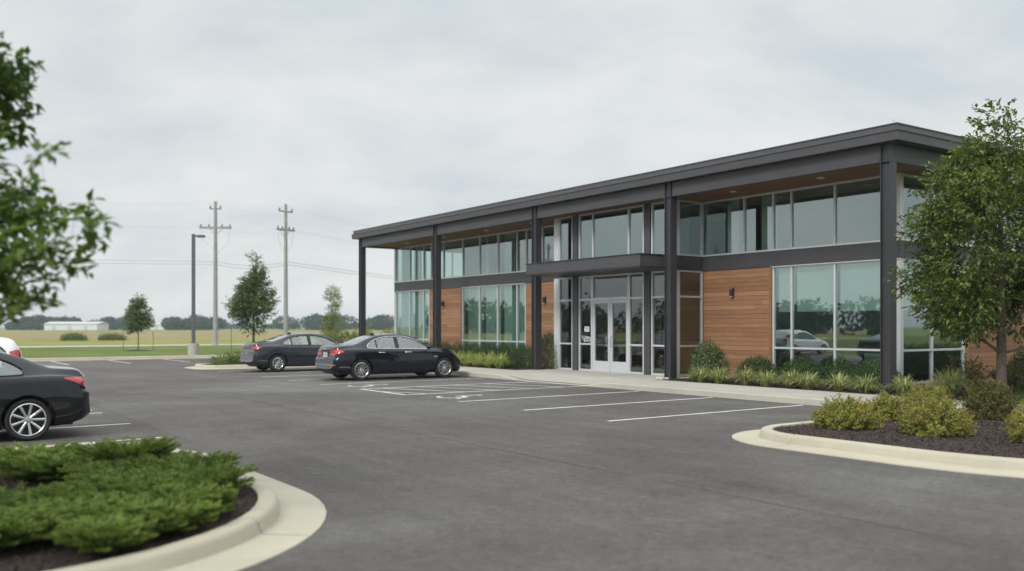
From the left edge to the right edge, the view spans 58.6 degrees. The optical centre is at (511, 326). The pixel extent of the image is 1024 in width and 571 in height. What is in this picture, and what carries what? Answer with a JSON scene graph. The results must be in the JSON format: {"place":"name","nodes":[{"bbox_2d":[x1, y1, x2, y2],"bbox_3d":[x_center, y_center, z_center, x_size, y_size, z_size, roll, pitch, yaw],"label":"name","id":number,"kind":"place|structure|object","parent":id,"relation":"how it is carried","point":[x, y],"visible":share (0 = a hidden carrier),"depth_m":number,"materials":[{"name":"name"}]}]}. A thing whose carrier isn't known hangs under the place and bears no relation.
{"place":"outdoors","nodes":[
{"label":"outdoors","id":0,"kind":"place"},
{"bbox_2d":[0,31,122,325],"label":"tree","id":1,"kind":"object","parent":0,"point":[14,87],"visible":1,"depth_m":6.46,"materials":[{"name":"green plant"}]},
{"bbox_2d":[0,331,428,339],"bbox_3d":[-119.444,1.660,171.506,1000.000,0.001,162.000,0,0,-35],"label":"field","id":2,"kind":"structure","parent":0,"point":[56,335],"depth_m":187.54,"materials":[{"name":"plant"}]},
{"bbox_2d":[202,352,242,364],"bbox_3d":[-11.826,1.303,37.473,1.559,0.636,1.843,0,0,-35],"label":"juniper mound","id":3,"kind":"object","parent":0,"point":[229,361],"visible":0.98,"depth_m":37.12,"materials":[{"name":"green plant"}]},
{"bbox_2d":[18,342,428,346],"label":"road","id":4,"kind":"structure","parent":0,"point":[140,345],"depth_m":76.49,"materials":[{"name":"grey asphalt"}]},
{"bbox_2d":[0,327,735,391],"bbox_3d":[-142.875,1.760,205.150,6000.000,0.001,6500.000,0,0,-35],"label":"ground","id":5,"kind":"structure","parent":0,"point":[2,329],"depth_m":394.29,"materials":[{"name":"green plant"}]},
{"bbox_2d":[4,314,111,329],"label":"wood","id":6,"kind":"object","parent":5,"relation":"on","point":[36,322],"visible":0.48,"depth_m":435.41,"materials":[{"name":"green plant"}]},
{"bbox_2d":[44,322,108,329],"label":"farm building","id":7,"kind":"structure","parent":5,"relation":"on","point":[76,325],"depth_m":414.00,"materials":[{"name":"white metal"}]},
{"bbox_2d":[100,316,141,329],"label":"wood","id":8,"kind":"object","parent":5,"relation":"on","point":[115,323],"visible":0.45,"depth_m":454.33,"materials":[{"name":"green plant"}]},
{"bbox_2d":[160,314,226,329],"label":"wood","id":9,"kind":"object","parent":5,"relation":"on","point":[185,323],"visible":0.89,"depth_m":438.99,"materials":[{"name":"green plant"}]},
{"bbox_2d":[199,201,231,344],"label":"utility pole","id":10,"kind":"object","parent":5,"relation":"on","point":[215,303],"visible":1,"depth_m":78.28,"materials":[{"name":"grey wood"}]},
{"bbox_2d":[13,337,428,345],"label":"field verge","id":11,"kind":"structure","parent":5,"relation":"on","point":[97,342],"depth_m":98.00,"materials":[{"name":"green plant"}]},
{"bbox_2d":[58,331,90,340],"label":"field weed","id":12,"kind":"object","parent":11,"relation":"on","point":[75,336],"visible":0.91,"depth_m":103.42,"materials":[{"name":"green plant"}]},
{"bbox_2d":[98,332,126,340],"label":"field weed","id":13,"kind":"object","parent":11,"relation":"on","point":[105,337],"visible":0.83,"depth_m":105.34,"materials":[{"name":"green plant"}]},
{"bbox_2d":[19,343,427,357],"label":"lawn beyond lot","id":14,"kind":"structure","parent":5,"relation":"on","point":[67,352],"depth_m":57.46,"materials":[{"name":"green plant"}]},
{"bbox_2d":[120,292,156,349],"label":"young tree","id":15,"kind":"object","parent":14,"relation":"on","point":[141,319],"visible":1,"depth_m":58.75,"materials":[{"name":"green plant"}]},
{"bbox_2d":[188,234,204,354],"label":"lamp post","id":16,"kind":"object","parent":14,"relation":"on","point":[193,347],"visible":0.77,"depth_m":50.72,"materials":[{"name":"metal"}]},
{"bbox_2d":[220,250,280,341],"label":"maple tree","id":17,"kind":"object","parent":14,"relation":"on","point":[252,286],"visible":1,"depth_m":54.42,"materials":[{"name":"green plant"}]},
{"bbox_2d":[276,204,294,343],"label":"utility pole","id":18,"kind":"object","parent":14,"relation":"on","point":[285,325],"visible":0.98,"depth_m":80.07,"materials":[{"name":"grey wood"}]},
{"bbox_2d":[319,284,343,343],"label":"birch sapling","id":19,"kind":"object","parent":14,"relation":"on","point":[330,328],"visible":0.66,"depth_m":60.91,"materials":[{"name":"green plant"}]},
{"bbox_2d":[323,329,352,342],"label":"field shrub","id":20,"kind":"object","parent":14,"relation":"on","point":[341,337],"visible":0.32,"depth_m":57.84,"materials":[{"name":"green plant"}]},
{"bbox_2d":[223,322,358,328],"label":"wood","id":21,"kind":"object","parent":5,"relation":"on","point":[230,326],"visible":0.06,"depth_m":604.73,"materials":[{"name":"green plant"}]},
{"bbox_2d":[271,312,428,329],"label":"wood","id":22,"kind":"object","parent":5,"relation":"on","point":[378,322],"visible":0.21,"depth_m":442.41,"materials":[{"name":"green plant"}]},
{"bbox_2d":[0,358,1023,570],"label":"asphalt lot","id":23,"kind":"structure","parent":5,"relation":"on","point":[392,499],"depth_m":10.26,"materials":[{"name":"grey asphalt"}]},
{"bbox_2d":[0,337,22,366],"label":"parked hatchback","id":24,"kind":"object","parent":23,"relation":"on","point":[9,346],"visible":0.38,"depth_m":17.94,"materials":[{"name":"white paint"}]},
{"bbox_2d":[0,352,91,440],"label":"parked sedan","id":25,"kind":"object","parent":23,"relation":"on","point":[37,401],"visible":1,"depth_m":13.62,"materials":[{"name":"paint"}]},
{"bbox_2d":[24,354,239,360],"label":"kerb far edge","id":26,"kind":"object","parent":23,"relation":"on","point":[117,358],"visible":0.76,"depth_m":46.65,"materials":[{"name":"concrete"}]},
{"bbox_2d":[15,442,325,570],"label":"curb","id":27,"kind":"structure","parent":23,"relation":"on","point":[281,511],"depth_m":6.97,"materials":[{"name":"concrete"}]},
{"bbox_2d":[0,445,257,570],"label":"mulch bed","id":28,"kind":"object","parent":27,"relation":"on","point":[48,562],"visible":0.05,"depth_m":6.52,"materials":[{"name":"brown wood"}]},
{"bbox_2d":[0,503,72,547],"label":"juniper shrub","id":29,"kind":"object","parent":28,"relation":"on","point":[14,531],"visible":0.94,"depth_m":6.41,"materials":[{"name":"green plant"}]},
{"bbox_2d":[0,480,74,517],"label":"juniper shrub","id":30,"kind":"object","parent":28,"relation":"on","point":[8,498],"visible":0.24,"depth_m":7.50,"materials":[{"name":"green plant"}]},
{"bbox_2d":[0,441,88,468],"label":"juniper shrub","id":31,"kind":"object","parent":28,"relation":"on","point":[12,451],"visible":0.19,"depth_m":10.04,"materials":[{"name":"green plant"}]},
{"bbox_2d":[0,450,100,479],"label":"juniper shrub","id":32,"kind":"object","parent":28,"relation":"on","point":[24,467],"visible":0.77,"depth_m":9.13,"materials":[{"name":"green plant"}]},
{"bbox_2d":[1,489,156,533],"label":"juniper shrub","id":33,"kind":"object","parent":28,"relation":"on","point":[77,508],"visible":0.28,"depth_m":6.99,"materials":[{"name":"green plant"}]},
{"bbox_2d":[27,473,177,503],"bbox_3d":[-3.451,1.435,7.748,1.172,0.262,1.189,0,0,0],"label":"juniper shrub","id":34,"kind":"object","parent":28,"relation":"on","point":[79,487],"visible":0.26,"depth_m":7.65,"materials":[{"name":"green plant"}]},
{"bbox_2d":[48,511,158,553],"bbox_3d":[-2.850,1.443,6.355,0.723,0.244,0.723,0,0,0],"label":"juniper shrub","id":35,"kind":"object","parent":28,"relation":"on","point":[88,535],"visible":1,"depth_m":6.24,"materials":[{"name":"green plant"}]},
{"bbox_2d":[61,465,160,490],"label":"juniper shrub","id":36,"kind":"object","parent":28,"relation":"on","point":[73,476],"visible":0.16,"depth_m":8.40,"materials":[{"name":"green plant"}]},
{"bbox_2d":[57,457,174,480],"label":"juniper shrub","id":37,"kind":"object","parent":28,"relation":"on","point":[93,465],"visible":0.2,"depth_m":8.99,"materials":[{"name":"green plant"}]},
{"bbox_2d":[70,435,183,465],"bbox_3d":[-4.048,1.370,9.710,1.194,0.378,1.175,0,0,0],"label":"juniper shrub","id":38,"kind":"object","parent":28,"relation":"on","point":[108,448],"visible":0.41,"depth_m":9.52,"materials":[{"name":"green plant"}]},
{"bbox_2d":[99,471,213,493],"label":"juniper shrub","id":39,"kind":"object","parent":28,"relation":"on","point":[120,485],"visible":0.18,"depth_m":7.96,"materials":[{"name":"green plant"}]},
{"bbox_2d":[106,495,222,533],"bbox_3d":[-2.655,1.452,6.973,0.848,0.226,0.881,0,0,0],"label":"juniper shrub","id":40,"kind":"object","parent":28,"relation":"on","point":[179,514],"visible":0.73,"depth_m":6.91,"materials":[{"name":"green plant"}]},
{"bbox_2d":[121,481,240,513],"bbox_3d":[-2.750,1.441,7.540,0.988,0.249,1.065,0,0,0],"label":"juniper shrub","id":41,"kind":"object","parent":28,"relation":"on","point":[201,492],"visible":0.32,"depth_m":7.54,"materials":[{"name":"green plant"}]},
{"bbox_2d":[121,448,241,470],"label":"juniper shrub","id":42,"kind":"object","parent":28,"relation":"on","point":[196,457],"visible":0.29,"depth_m":9.35,"materials":[{"name":"green plant"}]},
{"bbox_2d":[129,459,259,492],"bbox_3d":[-2.977,1.437,8.552,1.189,0.258,1.147,0,0,0],"label":"juniper shrub","id":43,"kind":"object","parent":28,"relation":"on","point":[218,474],"visible":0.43,"depth_m":8.57,"materials":[{"name":"green plant"}]},
{"bbox_2d":[184,363,314,369],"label":"kerb far island","id":44,"kind":"structure","parent":23,"relation":"on","point":[208,367],"depth_m":36.60,"materials":[{"name":"concrete"}]},
{"bbox_2d":[241,332,339,371],"bbox_3d":[-8.031,0.959,35.476,4.850,1.474,2.250,0,0,-34],"label":"parked sedan","id":45,"kind":"object","parent":23,"relation":"on","point":[275,354],"visible":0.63,"depth_m":34.25,"materials":[{"name":"paint"}]},
{"bbox_2d":[315,333,460,380],"bbox_3d":[-4.007,0.950,30.047,4.850,1.492,2.250,0,0,-33],"label":"parked sedan","id":46,"kind":"object","parent":23,"relation":"on","point":[357,358],"visible":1,"depth_m":29.16,"materials":[{"name":"black paint"}]},
{"bbox_2d":[59,362,947,537],"bbox_3d":[-9.076,1.697,25.363,0.095,0.001,44.000,0,0,-35],"label":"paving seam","id":47,"kind":"object","parent":23,"relation":"on","point":[609,471],"visible":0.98,"depth_m":10.41,"materials":[{"name":"grey asphalt"}]},
{"bbox_2d":[732,410,1023,478],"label":"curb","id":48,"kind":"structure","parent":23,"relation":"on","point":[768,436],"depth_m":11.67,"materials":[{"name":"concrete"}]},
{"bbox_2d":[773,415,1023,458],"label":"mulch bed","id":49,"kind":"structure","parent":48,"relation":"on","point":[945,447],"depth_m":12.87,"materials":[{"name":"brown wood"}]},
{"bbox_2d":[808,393,887,429],"bbox_3d":[5.252,1.321,14.259,1.213,0.585,1.069,0,0,-35],"label":"spirea shrub","id":50,"kind":"object","parent":49,"relation":"on","point":[848,412],"visible":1,"depth_m":14.06,"materials":[{"name":"green plant"}]},
{"bbox_2d":[860,389,912,420],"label":"spirea shrub","id":51,"kind":"object","parent":49,"relation":"on","point":[890,407],"visible":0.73,"depth_m":15.34,"materials":[{"name":"green plant"}]},
{"bbox_2d":[898,380,957,411],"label":"spirea shrub","id":52,"kind":"object","parent":49,"relation":"on","point":[916,396],"visible":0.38,"depth_m":16.09,"materials":[{"name":"green plant"}]},
{"bbox_2d":[895,391,978,437],"bbox_3d":[6.213,1.276,13.364,1.145,0.674,1.128,0,0,-35],"label":"spirea shrub","id":53,"kind":"object","parent":49,"relation":"on","point":[943,417],"visible":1,"depth_m":13.17,"materials":[{"name":"green plant"}]},
{"bbox_2d":[955,378,1021,419],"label":"spirea shrub","id":54,"kind":"object","parent":49,"relation":"on","point":[991,401],"visible":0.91,"depth_m":15.57,"materials":[{"name":"green plant"}]},
{"bbox_2d":[999,404,1023,441],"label":"spirea shrub","id":55,"kind":"object","parent":49,"relation":"on","point":[1017,434],"visible":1,"depth_m":12.48,"materials":[{"name":"green plant"}]},
{"bbox_2d":[0,0,1023,326],"label":"sky","id":56,"kind":"structure","parent":0,"point":[369,113],"materials":[{"name":"grey"}]},
{"bbox_2d":[522,369,688,379],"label":"entry paving","id":57,"kind":"structure","parent":0,"point":[639,376],"depth_m":30.02,"materials":[{"name":"concrete"}]},
{"bbox_2d":[430,366,1020,412],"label":"sidewalk","id":58,"kind":"structure","parent":0,"point":[561,377],"depth_m":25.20,"materials":[{"name":"concrete"}]},
{"label":"lawn beside building","id":59,"kind":"structure","parent":0,"visible":0},
{"bbox_2d":[462,365,551,369],"bbox_3d":[-2.878,1.562,39.215,2.900,0.001,14.750,0,0,-35],"label":"mulch bed","id":60,"kind":"object","parent":59,"relation":"on","point":[509,368],"visible":0.2,"depth_m":33.85,"materials":[{"name":"brown soil"}]},
{"bbox_2d":[459,343,486,364],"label":"yew shrub","id":61,"kind":"object","parent":60,"relation":"on","point":[470,348],"visible":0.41,"depth_m":37.51,"materials":[{"name":"green plant"}]},
{"bbox_2d":[461,350,486,366],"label":"forest grass","id":62,"kind":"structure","parent":60,"relation":"on","point":[474,361],"depth_m":34.99,"materials":[{"name":"green plant"}]},
{"bbox_2d":[484,351,512,367],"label":"forest grass","id":63,"kind":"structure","parent":60,"relation":"on","point":[498,361],"depth_m":33.76,"materials":[{"name":"green plant"}]},
{"bbox_2d":[490,344,523,366],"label":"yew shrub","id":64,"kind":"object","parent":60,"relation":"on","point":[504,349],"visible":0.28,"depth_m":35.47,"materials":[{"name":"green plant"}]},
{"bbox_2d":[505,344,530,367],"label":"yew shrub","id":65,"kind":"object","parent":60,"relation":"on","point":[520,351],"visible":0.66,"depth_m":34.56,"materials":[{"name":"green plant"}]},
{"bbox_2d":[524,329,566,368],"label":"holly shrub","id":66,"kind":"object","parent":60,"relation":"on","point":[547,359],"visible":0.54,"depth_m":33.38,"materials":[{"name":"green plant"}]},
{"bbox_2d":[351,119,1023,393],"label":"office building","id":67,"kind":"structure","parent":59,"relation":"on","point":[779,255],"depth_m":28.95,"materials":[{"name":"metal"}]},
{"bbox_2d":[395,289,430,343],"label":"window","id":68,"kind":"structure","parent":67,"relation":"in","point":[423,339],"depth_m":44.65,"materials":[{"name":"metal"}]},
{"bbox_2d":[397,250,452,281],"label":"window","id":69,"kind":"structure","parent":67,"relation":"in","point":[397,250],"depth_m":46.94,"materials":[{"name":"metal"}]},
{"bbox_2d":[395,225,553,281],"bbox_3d":[-1.650,-3.065,39.993,0.091,1.730,14.680,0,0,-35],"label":"window","id":70,"kind":"structure","parent":67,"relation":"in","point":[543,227],"depth_m":39.58,"materials":[{"name":"metal"}]},
{"bbox_2d":[462,283,526,351],"bbox_3d":[-0.806,-0.125,38.773,0.090,3.250,4.880,0,0,-35],"label":"window","id":71,"kind":"structure","parent":67,"relation":"in","point":[517,341],"depth_m":38.42,"materials":[{"name":"metal"}]},
{"bbox_2d":[559,277,571,369],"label":"window","id":72,"kind":"structure","parent":67,"relation":"in","point":[560,279],"depth_m":32.98,"materials":[{"name":"metal"}]},
{"bbox_2d":[559,216,571,260],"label":"window","id":73,"kind":"structure","parent":67,"relation":"in","point":[560,219],"depth_m":32.98,"materials":[{"name":"metal"}]},
{"bbox_2d":[579,276,591,370],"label":"window","id":74,"kind":"structure","parent":67,"relation":"in","point":[580,278],"depth_m":32.03,"materials":[{"name":"metal"}]},
{"bbox_2d":[593,300,609,371],"bbox_3d":[3.053,0.315,31.098,0.222,2.430,0.890,0,0,-35],"label":"door","id":75,"kind":"structure","parent":67,"relation":"in","point":[597,365],"depth_m":31.17,"materials":[{"name":"metal"}]},
{"bbox_2d":[592,273,628,298],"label":"window","id":76,"kind":"structure","parent":67,"relation":"in","point":[593,277],"depth_m":30.77,"materials":[{"name":"metal"}]},
{"bbox_2d":[579,204,643,258],"bbox_3d":[3.331,-3.065,30.737,0.090,1.730,3.320,0,0,-35],"label":"window","id":77,"kind":"structure","parent":67,"relation":"in","point":[629,208],"depth_m":31.37,"materials":[{"name":"metal"}]},
{"bbox_2d":[610,299,627,372],"bbox_3d":[3.574,0.315,30.355,0.222,2.430,0.890,0,0,-35],"label":"door","id":78,"kind":"structure","parent":67,"relation":"in","point":[622,367],"depth_m":30.49,"materials":[{"name":"metal"}]},
{"bbox_2d":[629,272,643,373],"bbox_3d":[4.074,-0.105,29.670,0.090,3.290,0.720,0,0,-35],"label":"window","id":79,"kind":"structure","parent":67,"relation":"in","point":[630,274],"depth_m":29.91,"materials":[{"name":"metal"}]},
{"bbox_2d":[651,271,663,374],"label":"window","id":80,"kind":"structure","parent":67,"relation":"in","point":[652,273],"depth_m":29.05,"materials":[{"name":"metal"}]},
{"bbox_2d":[651,201,663,253],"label":"window","id":81,"kind":"structure","parent":67,"relation":"in","point":[652,204],"depth_m":29.05,"materials":[{"name":"metal"}]},
{"bbox_2d":[678,270,702,375],"bbox_3d":[5.576,-0.105,28.573,1.070,3.290,0.090,0,0,-35],"label":"window","id":82,"kind":"structure","parent":67,"relation":"in","point":[701,272],"depth_m":28.50,"materials":[{"name":"metal"}]},
{"bbox_2d":[678,200,702,256],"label":"window","id":83,"kind":"structure","parent":67,"relation":"in","point":[701,203],"depth_m":28.72,"materials":[{"name":"metal"}]},
{"bbox_2d":[703,176,879,255],"bbox_3d":[7.979,-3.065,26.166,0.090,1.730,6.780,0,0,-35],"label":"window","id":84,"kind":"structure","parent":67,"relation":"in","point":[835,184],"depth_m":26.59,"materials":[{"name":"metal"}]},
{"bbox_2d":[772,260,879,371],"bbox_3d":[8.779,-0.125,25.017,0.090,3.250,3.980,0,0,-35],"label":"window","id":85,"kind":"structure","parent":67,"relation":"in","point":[774,347],"depth_m":26.06,"materials":[{"name":"metal"}]},
{"bbox_2d":[903,258,964,383],"bbox_3d":[11.204,-0.125,24.256,2.990,3.250,0.090,0,0,-35],"label":"window","id":86,"kind":"structure","parent":67,"relation":"in","point":[962,348],"depth_m":24.16,"materials":[{"name":"metal"}]},
{"bbox_2d":[903,173,1023,249],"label":"window","id":87,"kind":"structure","parent":67,"relation":"in","point":[904,175],"depth_m":23.72,"materials":[{"name":"metal"}]},
{"bbox_2d":[666,378,1011,399],"bbox_3d":[7.866,1.562,23.788,2.900,0.001,8.850,0,0,-35],"label":"mulch bed","id":88,"kind":"object","parent":59,"relation":"on","point":[857,390],"visible":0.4,"depth_m":22.94,"materials":[{"name":"brown wood"}]},
{"bbox_2d":[682,364,713,381],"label":"grass clump","id":89,"kind":"object","parent":88,"relation":"on","point":[698,373],"visible":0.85,"depth_m":25.66,"materials":[{"name":"green plant"}]},
{"bbox_2d":[687,337,731,380],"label":"holly shrub","id":90,"kind":"object","parent":88,"relation":"on","point":[710,351],"visible":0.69,"depth_m":26.61,"materials":[{"name":"green plant"}]},
{"bbox_2d":[699,365,737,382],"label":"grass clump","id":91,"kind":"object","parent":88,"relation":"on","point":[718,376],"visible":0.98,"depth_m":25.02,"materials":[{"name":"green plant"}]},
{"bbox_2d":[726,368,757,384],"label":"grass clump","id":92,"kind":"object","parent":88,"relation":"on","point":[741,378],"visible":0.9,"depth_m":24.37,"materials":[{"name":"green plant"}]},
{"bbox_2d":[733,355,780,381],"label":"boxwood","id":93,"kind":"object","parent":88,"relation":"on","point":[758,362],"visible":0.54,"depth_m":25.77,"materials":[{"name":"green plant"}]},
{"bbox_2d":[745,367,781,385],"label":"grass clump","id":94,"kind":"object","parent":88,"relation":"on","point":[763,379],"visible":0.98,"depth_m":23.71,"materials":[{"name":"green plant"}]},
{"bbox_2d":[768,368,798,387],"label":"grass clump","id":95,"kind":"object","parent":88,"relation":"on","point":[790,376],"visible":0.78,"depth_m":23.19,"materials":[{"name":"green plant"}]},
{"bbox_2d":[777,356,823,384],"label":"boxwood","id":96,"kind":"object","parent":88,"relation":"on","point":[805,363],"visible":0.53,"depth_m":24.80,"materials":[{"name":"green plant"}]},
{"bbox_2d":[787,370,827,388],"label":"grass clump","id":97,"kind":"object","parent":88,"relation":"on","point":[808,381],"visible":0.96,"depth_m":22.66,"materials":[{"name":"green plant"}]},
{"bbox_2d":[817,371,855,390],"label":"grass clump","id":98,"kind":"object","parent":88,"relation":"on","point":[838,382],"visible":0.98,"depth_m":21.98,"materials":[{"name":"green plant"}]},
{"bbox_2d":[816,357,857,386],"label":"boxwood","id":99,"kind":"object","parent":88,"relation":"on","point":[837,366],"visible":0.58,"depth_m":23.84,"materials":[{"name":"green plant"}]},
{"bbox_2d":[843,372,880,392],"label":"grass clump","id":100,"kind":"object","parent":88,"relation":"on","point":[865,385],"visible":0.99,"depth_m":21.35,"materials":[{"name":"green plant"}]},
{"bbox_2d":[848,360,902,389],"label":"boxwood","id":101,"kind":"object","parent":88,"relation":"on","point":[873,368],"visible":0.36,"depth_m":22.96,"materials":[{"name":"green plant"}]},
{"bbox_2d":[879,373,921,394],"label":"grass clump","id":102,"kind":"object","parent":88,"relation":"on","point":[900,386],"visible":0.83,"depth_m":20.69,"materials":[{"name":"green plant"}]},
{"bbox_2d":[917,367,975,396],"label":"grass clump","id":103,"kind":"object","parent":88,"relation":"on","point":[949,384],"visible":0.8,"depth_m":20.20,"materials":[{"name":"green plant"}]},
{"bbox_2d":[884,98,1023,395],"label":"pear tree","id":104,"kind":"object","parent":59,"relation":"on","point":[971,302],"visible":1,"depth_m":18.56,"materials":[{"name":"green plant"}]},
{"bbox_2d":[917,382,1014,390],"bbox_3d":[15.571,1.562,26.199,12.500,0.001,1.800,0,0,-35],"label":"mulch bed side","id":105,"kind":"object","parent":59,"relation":"on","point":[960,388],"depth_m":22.94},
{"bbox_2d":[931,353,990,388],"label":"spirea shrub","id":106,"kind":"object","parent":105,"relation":"on","point":[972,374],"visible":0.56,"depth_m":22.61,"materials":[{"name":"green plant"}]},
{"bbox_2d":[985,354,1023,390],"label":"spirea shrub","id":107,"kind":"object","parent":105,"relation":"on","point":[1018,384],"visible":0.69,"depth_m":22.31,"materials":[{"name":"green plant"}]},
{"bbox_2d":[1008,349,1023,388],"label":"hedge shrub","id":108,"kind":"object","parent":105,"relation":"on","point":[1020,357],"visible":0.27,"depth_m":23.11,"materials":[{"name":"green plant"}]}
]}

